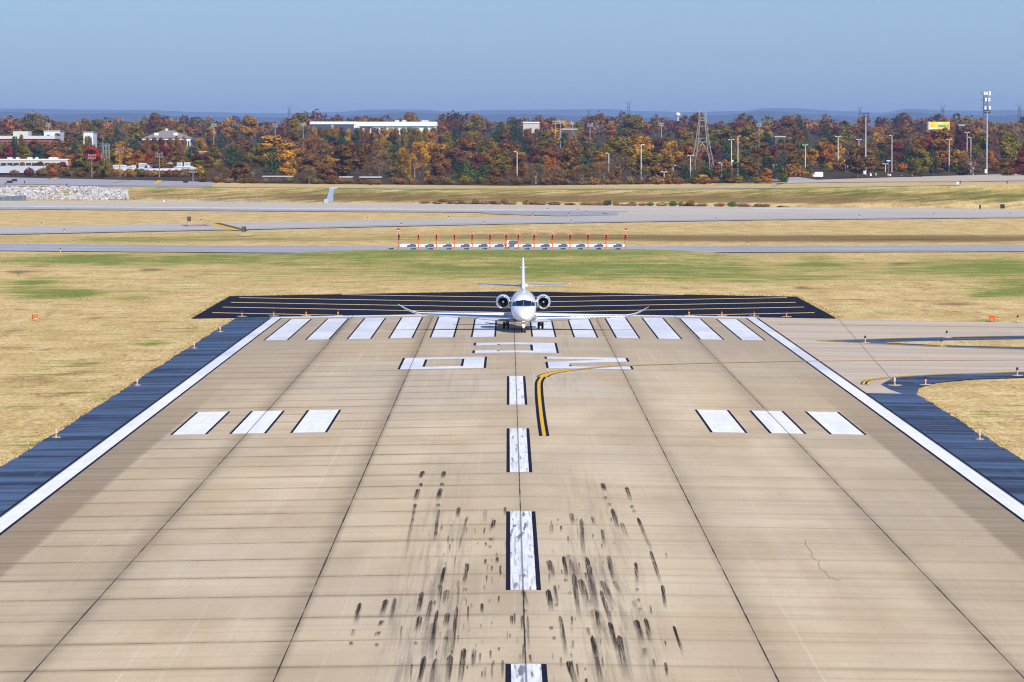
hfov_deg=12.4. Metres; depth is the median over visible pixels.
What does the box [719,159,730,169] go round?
broadleaf tree
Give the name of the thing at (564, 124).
broadleaf tree
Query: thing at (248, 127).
broadleaf tree
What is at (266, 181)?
shrub
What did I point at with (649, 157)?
broadleaf tree
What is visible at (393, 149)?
conifer tree
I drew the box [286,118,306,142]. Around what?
broadleaf tree
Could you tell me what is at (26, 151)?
broadleaf tree
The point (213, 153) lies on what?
broadleaf tree
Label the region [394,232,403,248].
localizer antenna
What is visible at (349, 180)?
shrub
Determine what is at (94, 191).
stone riprap
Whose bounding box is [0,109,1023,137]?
distant wood
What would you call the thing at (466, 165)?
conifer tree
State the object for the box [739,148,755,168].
conifer tree
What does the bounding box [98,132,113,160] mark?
conifer tree
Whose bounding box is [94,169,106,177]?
broadleaf tree
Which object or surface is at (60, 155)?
broadleaf tree
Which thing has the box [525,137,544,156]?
broadleaf tree
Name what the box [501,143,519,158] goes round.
broadleaf tree
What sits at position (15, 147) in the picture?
broadleaf tree
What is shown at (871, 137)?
bare tree
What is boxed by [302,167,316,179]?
bare tree
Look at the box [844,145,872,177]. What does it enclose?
broadleaf tree
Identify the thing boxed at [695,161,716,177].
conifer tree
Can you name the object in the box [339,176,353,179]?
building
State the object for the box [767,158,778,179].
conifer tree
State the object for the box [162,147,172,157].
broadleaf tree
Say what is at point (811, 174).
broadleaf tree
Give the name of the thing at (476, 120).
broadleaf tree
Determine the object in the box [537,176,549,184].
shrub
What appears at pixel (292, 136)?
broadleaf tree
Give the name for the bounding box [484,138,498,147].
broadleaf tree
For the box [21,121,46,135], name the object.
broadleaf tree
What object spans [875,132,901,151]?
broadleaf tree
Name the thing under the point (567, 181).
shrub
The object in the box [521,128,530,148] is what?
broadleaf tree
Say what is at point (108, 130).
broadleaf tree
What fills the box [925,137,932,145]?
broadleaf tree
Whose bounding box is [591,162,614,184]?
bare tree
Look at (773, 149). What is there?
broadleaf tree
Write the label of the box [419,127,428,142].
broadleaf tree
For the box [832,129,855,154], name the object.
broadleaf tree
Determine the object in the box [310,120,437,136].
warehouse
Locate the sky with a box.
[0,0,1023,113]
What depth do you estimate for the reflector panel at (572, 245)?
698.43 m
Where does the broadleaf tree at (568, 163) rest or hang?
on the ground at (100, 325)
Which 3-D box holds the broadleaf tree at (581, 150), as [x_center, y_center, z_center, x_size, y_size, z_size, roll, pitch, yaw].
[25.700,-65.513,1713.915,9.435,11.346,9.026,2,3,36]
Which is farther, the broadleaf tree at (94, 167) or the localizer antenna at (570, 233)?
the broadleaf tree at (94, 167)
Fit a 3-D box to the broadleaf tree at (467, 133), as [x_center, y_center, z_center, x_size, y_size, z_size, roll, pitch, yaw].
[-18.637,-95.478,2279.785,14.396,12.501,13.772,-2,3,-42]
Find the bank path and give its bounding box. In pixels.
[274,185,940,189]
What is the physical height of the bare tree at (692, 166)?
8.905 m
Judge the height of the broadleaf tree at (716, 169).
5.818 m
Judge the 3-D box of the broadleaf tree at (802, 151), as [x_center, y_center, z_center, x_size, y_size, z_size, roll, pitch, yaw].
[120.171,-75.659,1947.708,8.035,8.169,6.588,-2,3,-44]
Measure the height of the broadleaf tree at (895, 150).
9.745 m
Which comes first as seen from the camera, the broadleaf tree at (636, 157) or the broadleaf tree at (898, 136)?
the broadleaf tree at (636, 157)
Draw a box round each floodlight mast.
[862,113,868,174]
[984,110,990,173]
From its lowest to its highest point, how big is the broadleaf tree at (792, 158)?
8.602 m
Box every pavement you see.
[0,177,211,185]
[0,178,169,186]
[618,211,1023,215]
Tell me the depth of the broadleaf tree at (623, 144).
1845.37 m
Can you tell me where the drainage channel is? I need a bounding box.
[324,187,336,202]
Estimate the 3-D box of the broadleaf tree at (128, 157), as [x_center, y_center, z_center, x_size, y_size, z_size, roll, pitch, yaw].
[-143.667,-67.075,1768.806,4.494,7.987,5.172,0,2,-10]
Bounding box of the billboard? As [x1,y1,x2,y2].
[926,122,949,130]
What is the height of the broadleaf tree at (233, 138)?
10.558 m
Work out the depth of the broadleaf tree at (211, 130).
2817.15 m
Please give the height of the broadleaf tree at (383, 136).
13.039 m
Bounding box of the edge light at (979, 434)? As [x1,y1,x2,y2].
[975,431,983,439]
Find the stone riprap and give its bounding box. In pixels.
[0,186,128,199]
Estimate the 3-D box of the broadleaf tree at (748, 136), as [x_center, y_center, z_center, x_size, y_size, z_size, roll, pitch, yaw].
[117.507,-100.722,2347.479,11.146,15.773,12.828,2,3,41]
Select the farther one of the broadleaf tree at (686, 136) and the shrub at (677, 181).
the broadleaf tree at (686, 136)
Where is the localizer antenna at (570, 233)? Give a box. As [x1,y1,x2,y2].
[566,232,574,248]
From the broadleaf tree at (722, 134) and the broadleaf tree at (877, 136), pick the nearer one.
the broadleaf tree at (722, 134)
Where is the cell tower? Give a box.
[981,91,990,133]
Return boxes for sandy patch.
[238,233,253,235]
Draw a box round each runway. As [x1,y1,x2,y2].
[0,201,1023,213]
[0,314,1023,681]
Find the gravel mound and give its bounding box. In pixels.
[773,177,815,180]
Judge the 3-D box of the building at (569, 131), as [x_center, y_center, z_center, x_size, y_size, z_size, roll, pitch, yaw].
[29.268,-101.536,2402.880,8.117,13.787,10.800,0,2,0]
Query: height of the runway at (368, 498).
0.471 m
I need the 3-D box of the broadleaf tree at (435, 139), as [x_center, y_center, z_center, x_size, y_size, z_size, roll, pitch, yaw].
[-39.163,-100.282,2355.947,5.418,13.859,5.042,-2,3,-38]
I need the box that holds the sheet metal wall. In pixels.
[0,195,25,200]
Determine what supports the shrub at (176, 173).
on the ground at (100, 325)
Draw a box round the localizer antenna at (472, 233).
[468,232,476,248]
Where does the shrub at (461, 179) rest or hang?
on the ground at (100, 325)
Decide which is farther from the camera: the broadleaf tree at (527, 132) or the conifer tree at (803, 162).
the broadleaf tree at (527, 132)
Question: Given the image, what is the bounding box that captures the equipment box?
[32,314,37,319]
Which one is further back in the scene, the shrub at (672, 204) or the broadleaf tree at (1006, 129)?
the broadleaf tree at (1006, 129)
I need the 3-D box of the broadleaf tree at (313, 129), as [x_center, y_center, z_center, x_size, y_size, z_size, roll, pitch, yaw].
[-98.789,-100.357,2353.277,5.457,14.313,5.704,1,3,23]
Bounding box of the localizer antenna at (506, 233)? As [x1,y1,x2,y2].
[502,232,510,248]
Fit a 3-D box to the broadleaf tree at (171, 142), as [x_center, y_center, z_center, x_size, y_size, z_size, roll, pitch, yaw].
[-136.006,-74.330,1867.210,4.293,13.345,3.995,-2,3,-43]
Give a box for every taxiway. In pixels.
[0,212,1023,233]
[0,243,1023,252]
[578,317,1023,393]
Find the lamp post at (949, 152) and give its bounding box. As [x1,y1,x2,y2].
[946,139,951,168]
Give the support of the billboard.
on the ground at (100, 325)
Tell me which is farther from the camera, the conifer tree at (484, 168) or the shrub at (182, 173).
the shrub at (182, 173)
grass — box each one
[887,339,1023,346]
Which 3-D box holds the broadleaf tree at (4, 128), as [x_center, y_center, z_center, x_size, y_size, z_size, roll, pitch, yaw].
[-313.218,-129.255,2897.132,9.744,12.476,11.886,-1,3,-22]
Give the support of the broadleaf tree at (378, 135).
on the ground at (100, 325)
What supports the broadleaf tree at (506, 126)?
on the ground at (100, 325)
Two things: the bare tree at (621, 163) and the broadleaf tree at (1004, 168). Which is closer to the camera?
the bare tree at (621, 163)
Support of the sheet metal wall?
on the ground at (100, 325)
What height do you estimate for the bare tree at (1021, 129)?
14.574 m
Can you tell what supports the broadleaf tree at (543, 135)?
on the ground at (100, 325)
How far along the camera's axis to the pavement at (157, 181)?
1311.81 m
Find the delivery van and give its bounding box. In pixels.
[813,172,822,177]
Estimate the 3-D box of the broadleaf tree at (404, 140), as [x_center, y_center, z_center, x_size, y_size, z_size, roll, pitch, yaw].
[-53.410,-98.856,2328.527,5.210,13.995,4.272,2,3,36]
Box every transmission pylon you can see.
[101,142,109,163]
[692,109,713,168]
[1017,103,1021,121]
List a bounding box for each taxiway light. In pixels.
[889,377,901,385]
[919,376,931,384]
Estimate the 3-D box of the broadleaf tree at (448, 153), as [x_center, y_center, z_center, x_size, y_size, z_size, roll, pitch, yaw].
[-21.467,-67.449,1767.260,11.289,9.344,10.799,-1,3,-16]
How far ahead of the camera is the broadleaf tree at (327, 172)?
1552.01 m
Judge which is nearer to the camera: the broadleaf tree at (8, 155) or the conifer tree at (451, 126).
the broadleaf tree at (8, 155)
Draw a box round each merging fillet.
[483,212,549,214]
[550,212,617,215]
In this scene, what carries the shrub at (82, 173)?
on the ground at (100, 325)
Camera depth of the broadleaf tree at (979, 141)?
1896.16 m
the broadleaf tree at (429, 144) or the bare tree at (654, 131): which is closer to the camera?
the broadleaf tree at (429, 144)
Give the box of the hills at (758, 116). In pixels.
[0,111,1023,130]
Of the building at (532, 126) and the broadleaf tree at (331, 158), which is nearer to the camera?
the broadleaf tree at (331, 158)
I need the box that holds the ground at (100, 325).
[0,131,1023,465]
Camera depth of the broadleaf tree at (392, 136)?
2335.90 m
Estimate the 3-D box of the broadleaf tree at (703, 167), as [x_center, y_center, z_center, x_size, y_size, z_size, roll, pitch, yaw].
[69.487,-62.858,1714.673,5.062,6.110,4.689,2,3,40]
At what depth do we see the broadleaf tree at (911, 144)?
2124.66 m
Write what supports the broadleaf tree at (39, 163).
on the ground at (100, 325)
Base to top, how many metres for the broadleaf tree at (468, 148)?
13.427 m
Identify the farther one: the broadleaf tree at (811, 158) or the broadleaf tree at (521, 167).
the broadleaf tree at (811, 158)
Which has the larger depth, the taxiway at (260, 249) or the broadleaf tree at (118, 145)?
the broadleaf tree at (118, 145)
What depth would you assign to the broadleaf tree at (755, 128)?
2898.21 m
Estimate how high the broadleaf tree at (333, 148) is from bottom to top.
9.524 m
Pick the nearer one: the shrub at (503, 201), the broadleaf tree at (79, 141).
the shrub at (503, 201)
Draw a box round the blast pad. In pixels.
[193,291,834,317]
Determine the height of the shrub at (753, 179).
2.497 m
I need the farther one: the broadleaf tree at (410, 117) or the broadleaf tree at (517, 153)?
the broadleaf tree at (410, 117)
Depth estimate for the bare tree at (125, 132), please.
2567.84 m
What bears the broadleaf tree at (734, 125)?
on the ground at (100, 325)
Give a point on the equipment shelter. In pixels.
(514, 244)
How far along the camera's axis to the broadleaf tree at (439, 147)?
1776.66 m
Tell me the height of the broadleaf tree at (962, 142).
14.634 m
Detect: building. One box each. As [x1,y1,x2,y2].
[0,131,60,144]
[0,157,70,166]
[0,166,45,174]
[44,131,63,140]
[83,132,96,146]
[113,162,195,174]
[141,129,194,151]
[262,176,293,178]
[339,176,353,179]
[359,176,381,181]
[523,122,539,138]
[561,129,576,138]
[773,136,785,146]
[956,124,964,132]
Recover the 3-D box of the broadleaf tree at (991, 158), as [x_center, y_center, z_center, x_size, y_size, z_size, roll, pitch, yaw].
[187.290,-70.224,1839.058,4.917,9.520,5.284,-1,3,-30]
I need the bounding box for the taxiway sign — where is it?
[241,226,245,232]
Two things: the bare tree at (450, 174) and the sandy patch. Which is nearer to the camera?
the sandy patch
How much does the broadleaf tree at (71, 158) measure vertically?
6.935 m
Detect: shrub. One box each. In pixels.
[9,170,19,175]
[23,167,34,176]
[36,168,49,175]
[48,168,58,175]
[60,167,74,175]
[74,169,87,176]
[115,168,124,176]
[126,169,136,176]
[142,169,152,176]
[151,170,160,176]
[157,170,165,176]
[164,169,174,176]
[172,169,178,176]
[177,168,187,176]
[195,166,206,175]
[196,175,209,181]
[211,175,221,182]
[220,177,234,182]
[235,177,249,183]
[247,177,259,183]
[261,179,271,182]
[276,178,287,182]
[284,177,293,181]
[297,175,310,183]
[309,178,322,183]
[323,179,338,183]
[337,177,346,183]
[345,178,352,182]
[358,179,366,183]
[365,180,375,184]
[393,177,406,184]
[408,179,418,184]
[425,175,436,183]
[436,176,449,184]
[457,175,472,184]
[476,176,486,183]
[487,175,501,184]
[500,199,508,204]
[509,176,522,184]
[523,176,532,183]
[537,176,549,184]
[550,175,563,184]
[561,178,571,184]
[574,180,587,184]
[586,176,600,184]
[602,178,610,184]
[609,179,621,184]
[624,175,636,183]
[633,179,646,183]
[648,175,664,184]
[663,177,672,183]
[668,201,677,205]
[671,177,685,183]
[685,200,694,205]
[687,175,701,183]
[697,176,713,183]
[712,177,720,182]
[714,203,724,206]
[724,178,738,182]
[727,202,736,206]
[733,174,743,182]
[750,177,762,182]
[776,172,788,181]
[782,163,801,176]
[798,165,808,177]
[826,162,835,170]
[877,166,887,170]
[897,163,907,171]
[942,163,951,170]
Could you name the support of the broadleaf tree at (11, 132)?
on the ground at (100, 325)
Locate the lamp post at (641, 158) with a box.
[641,144,643,179]
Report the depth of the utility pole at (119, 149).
1638.53 m
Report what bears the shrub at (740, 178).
on the ground at (100, 325)
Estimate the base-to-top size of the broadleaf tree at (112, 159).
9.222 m
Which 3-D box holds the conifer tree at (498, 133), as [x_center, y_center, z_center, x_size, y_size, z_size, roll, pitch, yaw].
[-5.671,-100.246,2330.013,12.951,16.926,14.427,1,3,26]
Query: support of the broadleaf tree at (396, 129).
on the ground at (100, 325)
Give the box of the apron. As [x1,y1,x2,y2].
[773,174,1023,185]
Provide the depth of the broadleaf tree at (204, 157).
1797.48 m
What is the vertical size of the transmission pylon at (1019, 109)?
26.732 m
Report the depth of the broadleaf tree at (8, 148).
1946.12 m
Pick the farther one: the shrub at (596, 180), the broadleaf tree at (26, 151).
the broadleaf tree at (26, 151)
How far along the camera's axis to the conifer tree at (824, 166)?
1828.47 m
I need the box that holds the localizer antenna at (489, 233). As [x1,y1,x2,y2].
[485,232,494,248]
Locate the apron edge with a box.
[725,180,1023,183]
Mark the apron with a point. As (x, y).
(991, 177)
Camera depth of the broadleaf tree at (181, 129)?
2596.29 m
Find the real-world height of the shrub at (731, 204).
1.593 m
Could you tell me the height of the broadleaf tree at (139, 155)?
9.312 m
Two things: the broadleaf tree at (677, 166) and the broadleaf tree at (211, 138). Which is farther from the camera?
the broadleaf tree at (211, 138)
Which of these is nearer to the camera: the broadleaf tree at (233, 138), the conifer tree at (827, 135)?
the broadleaf tree at (233, 138)
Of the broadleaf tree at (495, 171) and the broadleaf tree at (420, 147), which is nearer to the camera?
the broadleaf tree at (495, 171)
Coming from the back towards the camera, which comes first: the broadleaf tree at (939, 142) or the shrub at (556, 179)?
the broadleaf tree at (939, 142)
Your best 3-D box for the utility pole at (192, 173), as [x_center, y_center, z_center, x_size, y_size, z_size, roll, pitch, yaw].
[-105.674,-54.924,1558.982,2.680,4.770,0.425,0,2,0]
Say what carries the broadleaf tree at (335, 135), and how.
on the ground at (100, 325)
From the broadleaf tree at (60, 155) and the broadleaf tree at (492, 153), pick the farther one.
the broadleaf tree at (60, 155)
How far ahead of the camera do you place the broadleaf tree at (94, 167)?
1639.64 m
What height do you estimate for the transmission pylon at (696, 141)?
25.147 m
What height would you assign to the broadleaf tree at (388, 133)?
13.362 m
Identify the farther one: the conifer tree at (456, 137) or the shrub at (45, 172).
the conifer tree at (456, 137)
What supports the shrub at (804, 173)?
on the ground at (100, 325)
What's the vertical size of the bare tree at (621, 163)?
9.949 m
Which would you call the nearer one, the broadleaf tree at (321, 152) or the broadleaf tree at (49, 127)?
the broadleaf tree at (321, 152)
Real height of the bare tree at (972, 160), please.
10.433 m
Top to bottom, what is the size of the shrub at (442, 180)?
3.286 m
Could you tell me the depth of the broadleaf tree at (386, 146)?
2101.04 m
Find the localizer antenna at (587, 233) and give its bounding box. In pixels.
[583,232,592,248]
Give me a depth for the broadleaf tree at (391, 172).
1649.98 m
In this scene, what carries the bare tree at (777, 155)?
on the ground at (100, 325)
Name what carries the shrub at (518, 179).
on the ground at (100, 325)
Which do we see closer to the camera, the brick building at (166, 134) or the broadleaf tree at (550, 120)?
the brick building at (166, 134)
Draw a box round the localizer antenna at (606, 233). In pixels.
[602,232,610,248]
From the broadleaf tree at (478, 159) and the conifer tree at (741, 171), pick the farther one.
the broadleaf tree at (478, 159)
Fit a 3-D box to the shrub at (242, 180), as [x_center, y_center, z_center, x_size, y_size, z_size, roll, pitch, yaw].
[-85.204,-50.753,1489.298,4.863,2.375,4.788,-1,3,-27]
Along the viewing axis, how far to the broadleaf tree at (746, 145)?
2107.47 m
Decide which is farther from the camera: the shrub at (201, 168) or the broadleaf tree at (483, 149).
the broadleaf tree at (483, 149)
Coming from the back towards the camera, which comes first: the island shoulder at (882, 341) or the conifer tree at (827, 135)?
the conifer tree at (827, 135)
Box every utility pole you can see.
[88,154,95,176]
[116,148,123,176]
[189,168,196,180]
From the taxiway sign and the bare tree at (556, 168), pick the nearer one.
the taxiway sign
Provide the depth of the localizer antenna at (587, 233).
695.93 m
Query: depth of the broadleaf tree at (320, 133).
2337.19 m
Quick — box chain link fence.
[22,195,256,201]
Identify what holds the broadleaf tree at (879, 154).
on the ground at (100, 325)
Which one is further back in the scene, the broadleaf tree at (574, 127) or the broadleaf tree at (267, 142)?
the broadleaf tree at (574, 127)
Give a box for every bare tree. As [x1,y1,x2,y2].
[64,168,77,176]
[119,121,133,145]
[206,166,232,182]
[218,142,246,162]
[248,163,262,176]
[292,137,332,159]
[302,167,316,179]
[360,167,377,175]
[364,150,392,175]
[403,149,428,177]
[441,170,458,181]
[467,133,490,153]
[504,171,516,179]
[525,162,545,183]
[544,166,566,177]
[570,165,593,180]
[591,162,607,176]
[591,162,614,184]
[605,151,621,165]
[610,152,631,171]
[634,169,651,180]
[650,127,660,137]
[678,156,704,175]
[747,152,762,165]
[774,149,789,162]
[841,140,856,156]
[861,135,876,147]
[911,131,925,137]
[958,151,986,174]
[988,136,1005,158]
[997,141,1023,155]
[1012,128,1023,141]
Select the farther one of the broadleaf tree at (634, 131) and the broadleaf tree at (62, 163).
the broadleaf tree at (634, 131)
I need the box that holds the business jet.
[398,257,647,332]
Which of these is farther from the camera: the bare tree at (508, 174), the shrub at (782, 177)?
the shrub at (782, 177)
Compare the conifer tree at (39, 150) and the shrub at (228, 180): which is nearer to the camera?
the shrub at (228, 180)
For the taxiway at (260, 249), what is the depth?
730.72 m
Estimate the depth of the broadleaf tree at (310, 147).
2117.66 m
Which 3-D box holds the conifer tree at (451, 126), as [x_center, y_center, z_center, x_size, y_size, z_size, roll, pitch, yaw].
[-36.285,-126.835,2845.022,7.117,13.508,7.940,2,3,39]
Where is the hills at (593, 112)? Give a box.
[0,108,1023,116]
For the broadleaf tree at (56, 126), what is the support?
on the ground at (100, 325)
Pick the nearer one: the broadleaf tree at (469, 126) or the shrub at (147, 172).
the shrub at (147, 172)
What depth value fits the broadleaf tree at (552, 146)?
2105.25 m
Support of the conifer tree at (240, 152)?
on the ground at (100, 325)
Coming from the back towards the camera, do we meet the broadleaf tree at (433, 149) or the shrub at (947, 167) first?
the broadleaf tree at (433, 149)
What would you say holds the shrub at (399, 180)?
on the ground at (100, 325)
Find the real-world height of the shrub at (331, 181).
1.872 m
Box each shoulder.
[0,317,1023,513]
[834,336,1023,348]
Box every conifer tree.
[66,139,76,156]
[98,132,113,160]
[109,122,124,146]
[131,137,140,149]
[192,142,198,159]
[215,132,228,151]
[216,145,241,174]
[235,149,247,163]
[256,131,261,142]
[261,144,279,174]
[388,138,400,164]
[448,156,464,178]
[449,120,455,139]
[451,125,460,147]
[457,157,476,177]
[471,168,480,183]
[474,162,492,178]
[489,121,509,142]
[507,117,522,143]
[520,137,528,155]
[537,156,546,174]
[571,145,599,179]
[614,126,623,138]
[672,164,695,182]
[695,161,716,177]
[716,164,732,182]
[719,136,733,162]
[733,166,750,180]
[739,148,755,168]
[757,149,772,172]
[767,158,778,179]
[775,150,787,172]
[791,116,810,143]
[801,158,809,170]
[803,125,809,138]
[817,119,833,145]
[819,160,829,171]
[879,143,890,161]
[895,142,913,164]
[925,147,941,175]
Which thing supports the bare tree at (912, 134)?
on the ground at (100, 325)
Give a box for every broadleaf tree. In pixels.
[0,121,11,134]
[0,152,13,158]
[2,154,15,158]
[4,129,22,135]
[4,144,12,153]
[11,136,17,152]
[13,144,17,155]
[15,146,32,158]
[18,134,27,147]
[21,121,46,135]
[22,148,32,158]
[29,140,44,158]
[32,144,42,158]
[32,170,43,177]
[35,161,44,169]
[41,140,70,158]
[44,125,54,130]
[47,163,57,169]
[50,122,62,130]
[50,152,63,158]
[58,161,67,170]
[60,127,73,137]
[64,135,73,152]
[67,154,75,168]
[71,152,90,172]
[73,146,104,163]
[75,134,98,148]
[79,118,89,134]
[82,135,93,150]
[87,127,98,141]
[88,119,103,136]
[90,164,97,175]
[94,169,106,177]
[97,127,115,145]
[97,158,104,177]
[102,149,122,165]
[103,158,113,178]
[110,141,133,164]
[112,151,123,164]
[124,152,134,165]
[126,122,148,148]
[132,150,145,167]
[140,140,151,157]
[141,121,157,135]
[143,152,153,164]
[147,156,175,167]
[148,126,168,135]
[150,137,159,158]
[158,138,164,157]
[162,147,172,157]
[164,138,174,150]
[168,151,194,165]
[173,122,188,135]
[174,136,179,145]
[175,126,186,134]
[178,136,188,159]
[186,151,192,159]
[189,154,213,166]
[191,160,210,175]
[192,138,207,151]
[203,147,222,169]
[205,127,215,136]
[206,133,217,145]
[220,121,234,138]
[225,130,241,145]
[225,161,251,181]
[231,139,254,162]
[237,115,258,139]
[245,146,266,167]
[255,135,295,166]
[277,126,283,137]
[277,149,296,175]
[282,129,302,147]
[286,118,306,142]
[288,112,308,136]
[289,148,301,169]
[295,150,322,164]
[296,137,316,150]
[297,153,322,176]
[305,137,329,148]
[308,126,316,136]
[314,144,324,161]
[314,163,337,180]
[317,127,324,138]
[322,151,339,163]
[324,126,331,143]
[325,141,337,152]
[325,146,335,157]
[330,144,362,175]
[331,130,339,142]
[337,131,346,144]
[344,128,350,139]
[346,140,355,145]
[348,144,359,156]
[352,128,359,148]
[355,144,379,174]
[358,128,362,141]
[359,136,378,148]
[365,126,370,141]
[368,117,382,121]
[370,128,379,149]
[373,128,380,153]
[377,150,387,167]
[379,129,386,148]
[381,141,396,160]
[381,152,397,176]
[384,129,391,142]
[387,131,397,151]
[393,127,400,149]
[395,147,408,176]
[400,127,408,148]
[404,112,418,121]
[406,140,430,173]
[407,127,411,148]
[407,155,411,179]
[408,127,417,151]
[416,128,421,140]
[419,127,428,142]
[423,171,429,183]
[426,131,434,142]
[426,142,434,162]
[429,127,438,144]
[429,151,451,177]
[430,142,448,162]
[431,143,451,156]
[437,124,451,142]
[442,134,454,149]
[444,149,468,171]
[451,136,478,163]
[456,131,485,150]
[462,113,484,133]
[462,122,476,131]
[469,155,487,172]
[477,144,497,162]
[483,147,501,167]
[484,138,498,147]
[486,151,514,175]
[487,168,502,177]
[490,128,503,141]
[497,130,518,148]
[499,124,511,132]
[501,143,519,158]
[509,154,525,176]
[516,152,528,169]
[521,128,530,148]
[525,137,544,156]
[526,150,540,165]
[530,129,539,145]
[533,148,552,164]
[537,130,558,147]
[539,151,560,172]
[546,117,558,131]
[546,143,558,156]
[547,119,571,145]
[554,146,579,178]
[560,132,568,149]
[560,138,581,151]
[564,141,578,157]
[570,126,579,140]
[572,131,577,141]
[572,167,584,180]
[573,121,584,139]
[573,146,593,170]
[579,130,598,145]
[583,141,595,152]
[592,151,605,170]
[597,137,617,168]
[604,125,621,138]
[606,166,622,179]
[607,135,636,169]
[619,114,644,136]
[628,151,671,180]
[629,134,639,145]
[630,129,643,138]
[630,152,642,170]
[631,136,653,162]
[649,157,676,180]
[651,138,665,152]
[660,140,684,169]
[664,131,672,141]
[672,155,692,171]
[674,123,693,137]
[675,141,699,156]
[677,127,686,145]
[678,132,701,149]
[678,145,697,165]
[688,112,709,138]
[697,144,705,159]
[698,160,707,174]
[699,127,719,145]
[701,144,722,167]
[702,133,718,151]
[709,165,723,177]
[713,127,736,152]
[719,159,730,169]
[722,165,734,176]
[729,122,743,137]
[729,150,742,167]
[733,127,741,147]
[736,123,760,149]
[737,156,762,177]
[738,142,753,157]
[749,147,774,163]
[752,123,758,133]
[754,126,772,143]
[759,142,768,151]
[759,168,774,182]
[760,132,773,147]
[768,146,779,162]
[770,143,788,162]
[773,133,792,144]
[777,115,797,138]
[784,143,800,161]
[784,154,802,173]
[792,127,807,152]
[796,141,815,155]
[798,149,808,161]
[800,148,819,167]
[809,167,812,178]
[814,138,828,150]
[817,141,836,168]
[821,123,832,137]
[830,126,844,143]
[831,159,846,170]
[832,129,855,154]
[832,144,845,163]
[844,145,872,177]
[846,126,861,144]
[853,117,872,141]
[856,143,875,157]
[866,142,877,159]
[866,154,878,173]
[870,132,883,144]
[872,127,884,136]
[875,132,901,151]
[875,150,887,167]
[880,157,896,170]
[887,142,906,160]
[894,127,906,138]
[898,127,910,146]
[906,148,932,176]
[909,136,926,157]
[910,136,924,153]
[922,129,954,169]
[923,126,930,136]
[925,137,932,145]
[949,121,955,146]
[950,151,969,167]
[952,126,956,141]
[952,129,973,151]
[955,157,971,174]
[957,127,966,147]
[969,128,988,143]
[969,132,991,168]
[985,149,996,171]
[988,128,992,139]
[991,158,1001,170]
[992,128,1008,140]
[993,130,1008,150]
[994,158,1014,174]
[998,124,1010,132]
[999,133,1021,161]
[1009,151,1023,174]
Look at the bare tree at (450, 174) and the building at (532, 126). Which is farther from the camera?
the building at (532, 126)
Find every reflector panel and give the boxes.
[400,244,505,249]
[519,244,624,249]
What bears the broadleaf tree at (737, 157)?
on the ground at (100, 325)
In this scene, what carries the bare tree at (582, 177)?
on the ground at (100, 325)
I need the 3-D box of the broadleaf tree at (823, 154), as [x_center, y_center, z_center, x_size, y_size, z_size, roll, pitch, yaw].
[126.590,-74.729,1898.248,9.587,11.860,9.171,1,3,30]
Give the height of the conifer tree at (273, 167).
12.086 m
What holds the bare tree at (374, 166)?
on the ground at (100, 325)
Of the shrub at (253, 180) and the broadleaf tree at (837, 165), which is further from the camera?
the broadleaf tree at (837, 165)
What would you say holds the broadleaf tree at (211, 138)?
on the ground at (100, 325)
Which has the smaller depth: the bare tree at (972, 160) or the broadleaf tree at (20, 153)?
the bare tree at (972, 160)
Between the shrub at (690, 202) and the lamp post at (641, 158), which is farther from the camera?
the lamp post at (641, 158)
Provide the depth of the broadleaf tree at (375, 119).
2819.20 m
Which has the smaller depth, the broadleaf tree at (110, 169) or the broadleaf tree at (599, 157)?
the broadleaf tree at (110, 169)
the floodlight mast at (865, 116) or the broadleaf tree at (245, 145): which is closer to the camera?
the floodlight mast at (865, 116)
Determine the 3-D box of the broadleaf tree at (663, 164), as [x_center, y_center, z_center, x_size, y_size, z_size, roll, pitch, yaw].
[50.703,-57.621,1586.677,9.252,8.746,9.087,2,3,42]
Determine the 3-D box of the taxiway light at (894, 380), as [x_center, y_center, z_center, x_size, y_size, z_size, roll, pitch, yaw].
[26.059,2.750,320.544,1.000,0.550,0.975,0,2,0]
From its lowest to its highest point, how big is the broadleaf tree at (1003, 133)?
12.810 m
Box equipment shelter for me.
[507,241,517,248]
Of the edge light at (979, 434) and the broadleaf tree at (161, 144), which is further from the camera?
the broadleaf tree at (161, 144)
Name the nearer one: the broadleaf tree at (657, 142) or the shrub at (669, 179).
the shrub at (669, 179)
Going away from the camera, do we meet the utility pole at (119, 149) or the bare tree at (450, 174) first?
the bare tree at (450, 174)
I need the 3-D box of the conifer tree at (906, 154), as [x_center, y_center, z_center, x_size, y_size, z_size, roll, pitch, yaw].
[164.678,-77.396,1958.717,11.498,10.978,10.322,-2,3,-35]
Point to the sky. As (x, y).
(232, 56)
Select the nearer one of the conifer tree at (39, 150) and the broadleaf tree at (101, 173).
the broadleaf tree at (101, 173)
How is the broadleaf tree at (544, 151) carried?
on the ground at (100, 325)
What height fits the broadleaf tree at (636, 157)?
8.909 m
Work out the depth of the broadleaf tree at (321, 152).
2086.71 m
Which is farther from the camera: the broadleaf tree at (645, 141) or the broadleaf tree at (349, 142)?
the broadleaf tree at (349, 142)
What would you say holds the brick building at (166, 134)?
on the ground at (100, 325)
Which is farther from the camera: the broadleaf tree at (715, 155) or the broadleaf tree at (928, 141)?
the broadleaf tree at (928, 141)
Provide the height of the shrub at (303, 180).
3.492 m
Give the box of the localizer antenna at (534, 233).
[530,232,538,248]
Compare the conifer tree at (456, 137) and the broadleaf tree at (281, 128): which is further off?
the broadleaf tree at (281, 128)

